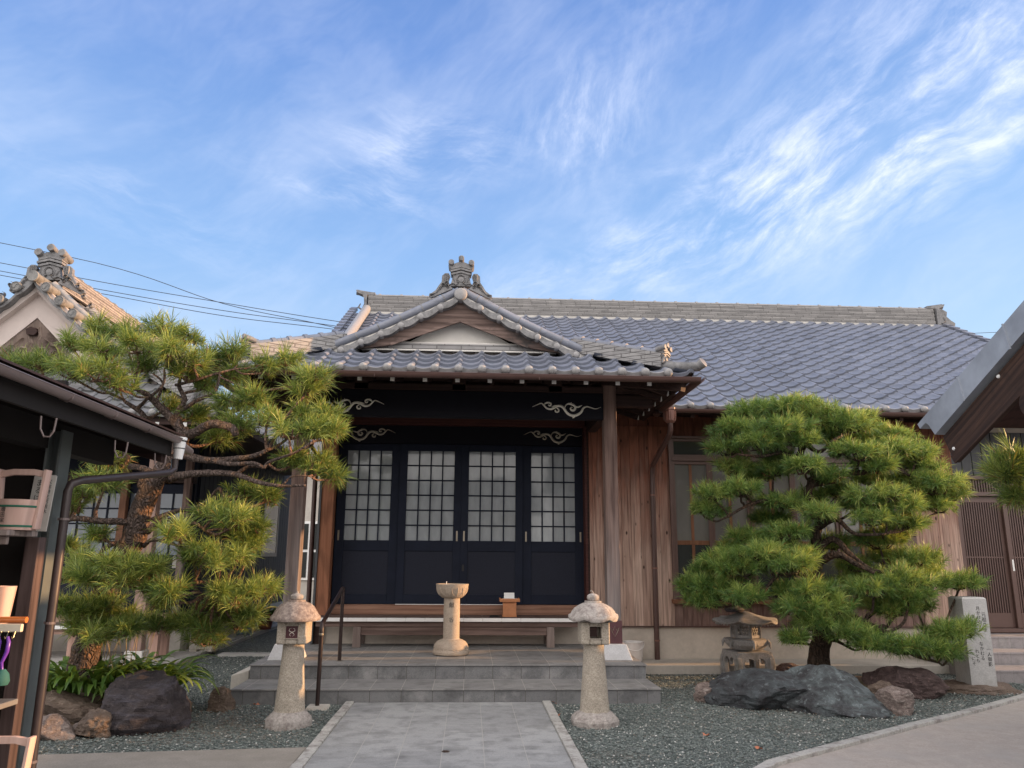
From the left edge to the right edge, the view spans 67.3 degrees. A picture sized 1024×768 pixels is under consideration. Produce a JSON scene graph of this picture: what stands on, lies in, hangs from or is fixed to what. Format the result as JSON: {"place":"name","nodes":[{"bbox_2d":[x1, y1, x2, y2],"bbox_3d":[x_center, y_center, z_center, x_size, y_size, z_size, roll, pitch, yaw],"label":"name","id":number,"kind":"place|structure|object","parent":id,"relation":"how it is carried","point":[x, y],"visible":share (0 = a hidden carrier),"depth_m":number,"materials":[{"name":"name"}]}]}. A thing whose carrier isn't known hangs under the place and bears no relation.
{"place":"outdoors","nodes":[
{"label":"outdoors","id":0,"kind":"place"},
{"bbox_2d":[54,622,169,657],"bbox_3d":[-6.039,3.581,10.756,2.390,0.440,0.615,1,-13,-3],"label":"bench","id":1,"kind":"object","parent":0,"point":[160,644],"visible":0.2,"depth_m":10.63,"materials":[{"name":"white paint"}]},
{"bbox_2d":[50,622,277,668],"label":"apron pavement","id":2,"kind":"structure","parent":0,"point":[56,657],"depth_m":11.15,"materials":[{"name":"concrete"}]},
{"bbox_2d":[0,244,312,664],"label":"gabled hall","id":3,"kind":"structure","parent":2,"relation":"on","point":[48,298],"depth_m":11.71,"materials":[{"name":"tile"}]},
{"bbox_2d":[59,484,120,597],"bbox_3d":[-6.402,2.455,11.630,0.975,1.880,0.035,1,-13,-3],"label":"lattice door","id":4,"kind":"structure","parent":3,"relation":"in","point":[107,508],"depth_m":11.71,"materials":[{"name":"blue paint"}]},
{"bbox_2d":[117,484,192,611],"bbox_3d":[-5.416,2.465,11.642,0.975,1.880,0.035,1,-13,-3],"label":"lattice door","id":5,"kind":"structure","parent":3,"relation":"in","point":[172,495],"depth_m":11.78,"materials":[{"name":"blue paint"}]},
{"bbox_2d":[261,603,275,614],"bbox_3d":[-4.773,4.396,14.961,0.791,0.245,0.671,1,-13,-3],"label":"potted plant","id":6,"kind":"object","parent":3,"relation":"in","point":[269,611],"visible":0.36,"depth_m":14.91,"materials":[{"name":"green plant"}]},
{"bbox_2d":[260,502,279,556],"bbox_3d":[-5.152,3.068,16.420,0.020,1.200,1.300,1,-13,-3],"label":"side window","id":7,"kind":"structure","parent":3,"relation":"in","point":[274,512],"depth_m":16.55,"materials":[{"name":"grey glass"}]},
{"bbox_2d":[189,633,220,651],"bbox_3d":[-4.605,3.871,11.575,0.330,0.255,0.450,1,-13,-3],"label":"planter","id":8,"kind":"object","parent":2,"relation":"on","point":[192,648],"visible":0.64,"depth_m":11.34,"materials":[{"name":"stone"}]},
{"bbox_2d":[236,627,251,634],"bbox_3d":[-4.827,4.355,13.840,0.370,0.300,0.370,1,-13,-3],"label":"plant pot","id":9,"kind":"object","parent":2,"relation":"on","point":[238,632],"visible":0.07,"depth_m":13.73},
{"bbox_2d":[257,614,272,629],"bbox_3d":[-4.787,4.598,14.917,0.370,0.300,0.370,1,-13,-3],"label":"plant pot","id":10,"kind":"object","parent":2,"relation":"on","point":[268,626],"visible":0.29,"depth_m":14.79,"materials":[{"name":"ceramic"}]},
{"bbox_2d":[0,275,330,328],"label":"overhead wire","id":11,"kind":"object","parent":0,"point":[197,311],"visible":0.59,"depth_m":28.68,"materials":[{"name":"black metal"}]},
{"bbox_2d":[2,243,333,327],"bbox_3d":[-12.700,-3.409,28.789,25.505,5.824,0.024,1,-13,-3],"label":"overhead wire","id":12,"kind":"object","parent":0,"point":[178,288],"visible":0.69,"depth_m":28.83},
{"bbox_2d":[1,271,334,325],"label":"overhead wire","id":13,"kind":"object","parent":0,"point":[190,305],"visible":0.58,"depth_m":28.72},
{"bbox_2d":[2,263,338,321],"bbox_3d":[-12.700,-3.580,28.827,25.504,3.974,0.024,1,-13,-3],"label":"overhead wire","id":14,"kind":"object","parent":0,"point":[190,297],"visible":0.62,"depth_m":28.78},
{"bbox_2d":[36,747,305,767],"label":"edging pavement","id":15,"kind":"structure","parent":0,"point":[262,758],"depth_m":5.47,"materials":[{"name":"concrete"}]},
{"bbox_2d":[0,357,193,767],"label":"bucket shelter","id":16,"kind":"object","parent":15,"relation":"on","point":[52,425],"visible":0.94,"depth_m":3.95,"materials":[{"name":"brown wood"}]},
{"bbox_2d":[0,586,16,623],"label":"cup","id":17,"kind":"object","parent":16,"relation":"on","point":[7,595],"visible":0.74,"depth_m":3.52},
{"bbox_2d":[0,624,23,638],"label":"brush rack","id":18,"kind":"object","parent":16,"relation":"hanging from","point":[8,628],"visible":1,"depth_m":3.42,"materials":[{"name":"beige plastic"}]},
{"bbox_2d":[0,636,10,685],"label":"brush","id":19,"kind":"object","parent":18,"relation":"hanging from","point":[4,677],"visible":1,"depth_m":3.34,"materials":[{"name":"purple plastic"}]},
{"bbox_2d":[0,617,27,622],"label":"shelf","id":20,"kind":"object","parent":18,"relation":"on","point":[13,619],"visible":1,"depth_m":3.46,"materials":[{"name":"wood"}]},
{"bbox_2d":[0,735,36,767],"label":"wooden stool","id":21,"kind":"object","parent":16,"relation":"on","point":[28,743],"visible":1,"depth_m":3.37,"materials":[{"name":"brown wood"}]},
{"bbox_2d":[0,469,51,530],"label":"wooden bucket","id":22,"kind":"object","parent":16,"relation":"on","point":[22,514],"visible":1,"depth_m":3.67,"materials":[{"name":"beige wood"}]},
{"bbox_2d":[30,475,56,530],"bbox_3d":[-2.346,0.592,3.828,0.124,0.277,0.007,1,-13,-3],"label":"notice board","id":23,"kind":"object","parent":16,"relation":"on","point":[36,486],"visible":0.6,"depth_m":3.83,"materials":[{"name":"grey wood"}]},
{"bbox_2d":[256,422,321,602],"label":"neighbour house","id":24,"kind":"structure","parent":0,"point":[304,575],"depth_m":24.20,"materials":[{"name":"paint"}]},
{"bbox_2d":[301,521,310,579],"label":"window","id":25,"kind":"structure","parent":24,"relation":"in","point":[304,573],"depth_m":24.07,"materials":[{"name":"grey glass"}]},
{"bbox_2d":[312,521,317,579],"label":"window","id":26,"kind":"structure","parent":24,"relation":"in","point":[315,521],"depth_m":24.09,"materials":[{"name":"white paint"}]},
{"bbox_2d":[304,702,573,767],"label":"path","id":27,"kind":"structure","parent":0,"point":[465,734],"depth_m":6.20,"materials":[{"name":"stone"}]},
{"bbox_2d":[0,0,1023,418],"label":"sky","id":28,"kind":"structure","parent":0,"point":[297,157],"materials":[{"name":"blue"}]},
{"bbox_2d":[38,603,1023,767],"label":"ground","id":29,"kind":"structure","parent":0,"point":[266,641],"depth_m":6.59,"materials":[{"name":"grey gravel"}]},
{"bbox_2d":[40,713,75,741],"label":"rock","id":30,"kind":"object","parent":29,"relation":"on","point":[55,726],"visible":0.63,"depth_m":6.14,"materials":[{"name":"brown stone"}]},
{"bbox_2d":[43,689,101,722],"bbox_3d":[-3.858,2.845,6.733,0.726,0.317,0.455,1,-13,-3],"label":"rock","id":31,"kind":"object","parent":29,"relation":"on","point":[72,707],"visible":0.44,"depth_m":6.59,"materials":[{"name":"brown stone"}]},
{"bbox_2d":[74,708,111,738],"bbox_3d":[-3.426,2.815,6.323,0.335,0.290,0.338,1,-13,-3],"label":"rock","id":32,"kind":"object","parent":29,"relation":"on","point":[96,723],"visible":0.73,"depth_m":6.21,"materials":[{"name":"brown stone"}]},
{"bbox_2d":[43,689,193,725],"bbox_3d":[-3.992,2.995,7.315,1.900,0.291,1.700,1,-13,-3],"label":"planting bed","id":33,"kind":"object","parent":29,"relation":"on","point":[90,696],"visible":0.02,"depth_m":6.96,"materials":[{"name":"soil"}]},
{"bbox_2d":[46,651,178,697],"bbox_3d":[-3.967,2.689,7.117,1.844,0.420,1.258,1,-13,-3],"label":"strap leaf plant","id":34,"kind":"object","parent":33,"relation":"on","point":[63,679],"visible":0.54,"depth_m":6.91,"materials":[{"name":"green plant"}]},
{"bbox_2d":[102,629,154,669],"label":"dry stalks","id":35,"kind":"object","parent":33,"relation":"on","point":[109,645],"visible":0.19,"depth_m":7.42,"materials":[{"name":"beige plant"}]},
{"bbox_2d":[77,650,219,701],"bbox_3d":[-3.497,2.768,7.337,1.447,0.372,1.173,1,-13,-3],"label":"strap leaf plant","id":36,"kind":"object","parent":33,"relation":"on","point":[180,674],"visible":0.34,"depth_m":7.32,"materials":[{"name":"green plant"}]},
{"bbox_2d":[0,302,357,680],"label":"pine tree","id":37,"kind":"object","parent":33,"relation":"on","point":[121,565],"visible":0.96,"depth_m":7.06,"materials":[{"name":"green plant"}]},
{"bbox_2d":[100,669,191,736],"bbox_3d":[-3.171,2.859,6.656,0.753,0.692,0.803,5,-14,-21],"label":"boulder","id":38,"kind":"object","parent":29,"relation":"on","point":[141,702],"visible":0.67,"depth_m":6.40,"materials":[{"name":"grey stone"}]},
{"bbox_2d":[61,621,276,669],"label":"apron kerb","id":39,"kind":"structure","parent":29,"relation":"on","point":[199,652],"depth_m":11.25,"materials":[{"name":"grey concrete"}]},
{"bbox_2d":[206,686,235,712],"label":"rock","id":40,"kind":"object","parent":29,"relation":"on","point":[224,701],"visible":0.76,"depth_m":7.30,"materials":[{"name":"brown stone"}]},
{"bbox_2d":[230,666,249,688],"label":"step block","id":41,"kind":"structure","parent":29,"relation":"on","point":[240,677],"depth_m":8.36,"materials":[{"name":"concrete"}]},
{"bbox_2d":[218,652,270,656],"bbox_3d":[-3.679,4.000,11.341,1.220,0.055,0.250,1,-13,-3],"label":"crossing strip","id":42,"kind":"object","parent":29,"relation":"on","point":[242,654],"visible":0.43,"depth_m":11.22,"materials":[{"name":"concrete"}]},
{"bbox_2d":[265,591,320,730],"bbox_3d":[-1.940,2.429,6.808,0.442,1.157,0.442,1,-13,-3],"label":"stone lantern","id":43,"kind":"object","parent":29,"relation":"on","point":[295,615],"visible":1,"depth_m":6.71,"materials":[{"name":"stone"}]},
{"bbox_2d":[289,701,353,767],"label":"path kerb","id":44,"kind":"structure","parent":29,"relation":"on","point":[306,755],"depth_m":6.12,"materials":[{"name":"grey stone"}]},
{"bbox_2d":[306,586,344,710],"bbox_3d":[-1.904,2.730,8.099,0.220,1.117,1.284,1,-13,-3],"label":"handrail","id":45,"kind":"object","parent":29,"relation":"on","point":[317,704],"visible":1,"depth_m":7.60,"materials":[{"name":"brown metal"}]},
{"bbox_2d":[230,642,660,704],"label":"stone steps","id":46,"kind":"structure","parent":29,"relation":"on","point":[374,673],"depth_m":8.34,"materials":[{"name":"stone"}]},
{"bbox_2d":[316,614,577,647],"bbox_3d":[-0.857,3.299,10.293,3.578,0.371,0.688,1,-13,-3],"label":"step bench","id":47,"kind":"object","parent":46,"relation":"on","point":[364,625],"visible":0.81,"depth_m":10.04,"materials":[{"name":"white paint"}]},
{"bbox_2d":[499,598,519,616],"bbox_3d":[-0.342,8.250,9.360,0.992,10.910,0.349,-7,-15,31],"label":"offering box","id":48,"kind":"object","parent":47,"relation":"on","point":[509,607],"visible":1,"depth_m":10.28,"materials":[{"name":"orange wood"}]},
{"bbox_2d":[503,593,516,598],"bbox_3d":[-0.027,2.867,10.371,0.190,0.098,0.135,1,-13,-3],"label":"leaflet holder","id":49,"kind":"object","parent":48,"relation":"on","point":[508,595],"visible":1,"depth_m":10.39,"materials":[{"name":"white paint"}]},
{"bbox_2d":[432,583,468,656],"bbox_3d":[-0.735,2.856,9.356,0.444,0.826,0.444,1,-13,-3],"label":"incense stand","id":50,"kind":"object","parent":46,"relation":"on","point":[451,643],"visible":1,"depth_m":9.26,"materials":[{"name":"stone"}]},
{"bbox_2d":[38,651,1023,767],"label":"gravel stones","id":51,"kind":"object","parent":29,"relation":"on","point":[703,711],"visible":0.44,"depth_m":6.62,"materials":[{"name":"grey gravel"}]},
{"bbox_2d":[67,675,970,745],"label":"fallen needles","id":52,"kind":"object","parent":51,"relation":"on","point":[321,714],"depth_m":6.69,"materials":[{"name":"brown plant"}]},
{"bbox_2d":[542,701,587,767],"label":"path kerb","id":53,"kind":"structure","parent":29,"relation":"on","point":[574,755],"depth_m":6.17,"materials":[{"name":"grey stone"}]},
{"bbox_2d":[568,590,618,729],"bbox_3d":[0.741,2.474,6.959,0.464,1.174,0.442,1,-13,-3],"label":"stone lantern","id":54,"kind":"object","parent":29,"relation":"on","point":[594,712],"visible":1,"depth_m":6.86,"materials":[{"name":"beige stone"}]},
{"bbox_2d":[206,255,1023,674],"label":"temple hall","id":55,"kind":"structure","parent":29,"relation":"on","point":[540,455],"depth_m":10.85,"materials":[{"name":"tile"}]},
{"bbox_2d":[331,443,400,603],"bbox_3d":[-2.050,1.954,10.882,0.881,2.230,0.037,1,-13,-3],"label":"sliding door","id":56,"kind":"structure","parent":55,"relation":"in","point":[366,523],"depth_m":10.87,"materials":[{"name":"blue paint"}]},
{"bbox_2d":[395,444,461,603],"bbox_3d":[-1.168,1.961,10.889,0.881,2.230,0.037,1,-13,-3],"label":"sliding door","id":57,"kind":"structure","parent":55,"relation":"in","point":[429,514],"depth_m":10.89,"materials":[{"name":"black paint"}]},
{"bbox_2d":[459,445,522,604],"bbox_3d":[-0.288,1.976,10.929,0.881,2.230,0.049,1,-13,-3],"label":"sliding door","id":58,"kind":"structure","parent":55,"relation":"in","point":[491,532],"depth_m":10.93,"materials":[{"name":"blue paint"}]},
{"bbox_2d":[522,446,583,604],"bbox_3d":[0.589,2.003,11.019,0.881,2.230,0.037,1,-13,-3],"label":"sliding door","id":59,"kind":"structure","parent":55,"relation":"in","point":[553,535],"depth_m":11.01,"materials":[{"name":"blue paint"}]},
{"bbox_2d":[623,640,643,660],"bbox_3d":[1.601,3.522,10.128,0.284,0.254,0.280,1,-13,-3],"label":"bucket","id":60,"kind":"object","parent":55,"relation":"on","point":[635,647],"visible":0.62,"depth_m":10.03,"materials":[{"name":"grey plastic"}]},
{"bbox_2d":[671,439,708,456],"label":"transom window","id":61,"kind":"structure","parent":55,"relation":"in","point":[679,447],"depth_m":11.06,"materials":[{"name":"black glass"}]},
{"bbox_2d":[671,461,712,598],"bbox_3d":[2.539,2.038,10.817,0.550,1.900,0.060,1,-13,-3],"label":"window","id":62,"kind":"structure","parent":55,"relation":"in","point":[692,534],"depth_m":10.84,"materials":[{"name":"grey glass"}]},
{"bbox_2d":[708,440,746,457],"bbox_3d":[3.105,0.940,11.115,0.570,0.260,0.060,1,-13,-3],"label":"transom window","id":63,"kind":"structure","parent":55,"relation":"in","point":[714,455],"depth_m":11.08,"materials":[{"name":"grey glass"}]},
{"bbox_2d":[709,462,754,583],"bbox_3d":[3.097,2.052,10.865,0.570,1.900,0.060,1,-13,-3],"label":"window","id":64,"kind":"structure","parent":55,"relation":"in","point":[717,527],"depth_m":10.90,"materials":[{"name":"grey glass"}]},
{"bbox_2d":[747,444,789,457],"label":"transom window","id":65,"kind":"structure","parent":55,"relation":"in","point":[753,452],"depth_m":11.10,"materials":[{"name":"grey glass"}]},
{"bbox_2d":[748,462,799,598],"bbox_3d":[3.698,2.059,10.877,0.630,1.900,0.060,1,-13,-3],"label":"window","id":66,"kind":"structure","parent":55,"relation":"in","point":[784,484],"depth_m":10.99,"materials":[{"name":"grey glass"}]},
{"bbox_2d":[667,436,889,598],"bbox_3d":[3.774,1.903,10.911,3.100,2.300,0.120,1,-13,-3],"label":"window frame","id":67,"kind":"structure","parent":55,"relation":"in","point":[670,458],"depth_m":10.96,"materials":[{"name":"brown wood"}]},
{"bbox_2d":[790,442,832,458],"bbox_3d":[4.338,0.963,11.179,0.640,0.260,0.060,1,-13,-3],"label":"transom window","id":68,"kind":"structure","parent":55,"relation":"in","point":[818,447],"depth_m":11.17,"materials":[{"name":"grey glass"}]},
{"bbox_2d":[792,463,844,596],"bbox_3d":[4.331,2.075,10.929,0.640,1.900,0.060,1,-13,-3],"label":"window","id":69,"kind":"structure","parent":55,"relation":"in","point":[827,569],"depth_m":10.93,"materials":[{"name":"grey glass"}]},
{"bbox_2d":[834,463,886,599],"bbox_3d":[4.966,2.083,10.943,0.630,1.900,0.060,1,-13,-3],"label":"window","id":70,"kind":"structure","parent":55,"relation":"in","point":[842,514],"depth_m":10.94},
{"bbox_2d":[958,496,1016,627],"bbox_3d":[6.813,2.547,11.068,0.710,1.835,0.035,1,-13,-3],"label":"lattice door","id":71,"kind":"structure","parent":55,"relation":"in","point":[983,534],"depth_m":11.08,"materials":[{"name":"brown wood"}]},
{"bbox_2d":[1000,500,1023,627],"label":"lattice door","id":72,"kind":"structure","parent":55,"relation":"in","point":[1013,524],"depth_m":11.06,"materials":[{"name":"brown wood"}]},
{"bbox_2d":[693,681,711,702],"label":"rock","id":73,"kind":"object","parent":29,"relation":"on","point":[702,689],"visible":0.52,"depth_m":7.90,"materials":[{"name":"stone"}]},
{"bbox_2d":[712,611,777,672],"bbox_3d":[2.942,3.273,9.664,0.837,0.810,0.790,1,-13,-3],"label":"garden lantern","id":74,"kind":"object","parent":29,"relation":"on","point":[746,643],"visible":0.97,"depth_m":9.52,"materials":[{"name":"stone"}]},
{"bbox_2d":[724,604,743,612],"bbox_3d":[2.807,2.832,9.714,0.250,0.090,0.250,1,-13,-3],"label":"lantern finial","id":75,"kind":"object","parent":74,"relation":"on","point":[734,609],"visible":0.67,"depth_m":9.62,"materials":[{"name":"grey stone"}]},
{"bbox_2d":[704,668,808,710],"bbox_3d":[2.531,3.165,7.827,1.150,0.503,0.875,1,-13,-3],"label":"boulder","id":76,"kind":"object","parent":29,"relation":"on","point":[756,688],"visible":0.74,"depth_m":7.63,"materials":[{"name":"stone"}]},
{"bbox_2d":[776,663,798,670],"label":"rock","id":77,"kind":"object","parent":29,"relation":"on","point":[783,666],"visible":0.23,"depth_m":9.62,"materials":[{"name":"brown stone"}]},
{"bbox_2d":[694,676,946,694],"bbox_3d":[3.483,3.442,8.815,3.000,0.174,1.900,1,-13,-3],"label":"planting bed","id":78,"kind":"object","parent":29,"relation":"on","point":[860,680],"visible":0.03,"depth_m":8.73,"materials":[{"name":"soil"}]},
{"bbox_2d":[669,390,991,666],"bbox_3d":[3.777,1.741,9.020,3.901,3.515,1.677,1,-13,-3],"label":"pine tree","id":79,"kind":"object","parent":78,"relation":"on","point":[907,582],"visible":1,"depth_m":8.93,"materials":[{"name":"green plant"}]},
{"bbox_2d":[781,664,893,718],"bbox_3d":[3.133,3.042,7.594,1.140,0.494,0.764,-12,-18,44],"label":"boulder","id":80,"kind":"object","parent":29,"relation":"on","point":[832,691],"visible":0.78,"depth_m":7.41,"materials":[{"name":"grey stone"}]},
{"bbox_2d":[867,680,892,694],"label":"rock","id":81,"kind":"object","parent":29,"relation":"on","point":[875,687],"visible":0.12,"depth_m":7.84,"materials":[{"name":"stone"}]},
{"bbox_2d":[754,693,1023,767],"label":"driveway kerb","id":82,"kind":"structure","parent":29,"relation":"on","point":[775,762],"depth_m":6.34,"materials":[{"name":"grey concrete"}]},
{"bbox_2d":[874,685,914,716],"bbox_3d":[3.743,3.121,7.460,0.310,0.368,0.326,4,-13,-16],"label":"rock","id":83,"kind":"object","parent":29,"relation":"on","point":[898,701],"visible":0.71,"depth_m":7.37,"materials":[{"name":"grey stone"}]},
{"bbox_2d":[861,666,949,699],"bbox_3d":[4.259,3.307,8.342,0.865,0.498,0.530,-4,-13,19],"label":"boulder","id":84,"kind":"object","parent":29,"relation":"on","point":[919,683],"visible":0.57,"depth_m":8.16,"materials":[{"name":"brown stone"}]},
{"bbox_2d":[921,633,1023,682],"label":"entrance steps","id":85,"kind":"structure","parent":29,"relation":"on","point":[1008,651],"depth_m":9.85,"materials":[{"name":"tile"}]},
{"bbox_2d":[943,679,1022,695],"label":"rock","id":86,"kind":"object","parent":29,"relation":"on","point":[958,687],"visible":0.52,"depth_m":8.58,"materials":[{"name":"brown stone"}]},
{"bbox_2d":[948,596,997,685],"bbox_3d":[5.325,2.967,8.912,0.300,0.970,0.280,1,-13,-3],"label":"inscribed stone","id":87,"kind":"object","parent":86,"relation":"on","point":[979,669],"visible":0.68,"depth_m":8.78,"materials":[{"name":"stone"}]},
{"bbox_2d":[776,700,1023,767],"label":"driveway","id":88,"kind":"structure","parent":0,"point":[992,738],"depth_m":5.99,"materials":[{"name":"concrete"}]},
{"bbox_2d":[917,301,1023,462],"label":"roof","id":89,"kind":"structure","parent":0,"point":[979,400],"depth_m":6.08,"materials":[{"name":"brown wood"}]},
{"bbox_2d":[971,429,1023,515],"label":"pine tree","id":90,"kind":"object","parent":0,"point":[1007,468],"visible":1,"depth_m":7.01,"materials":[{"name":"green plant"}]}
]}

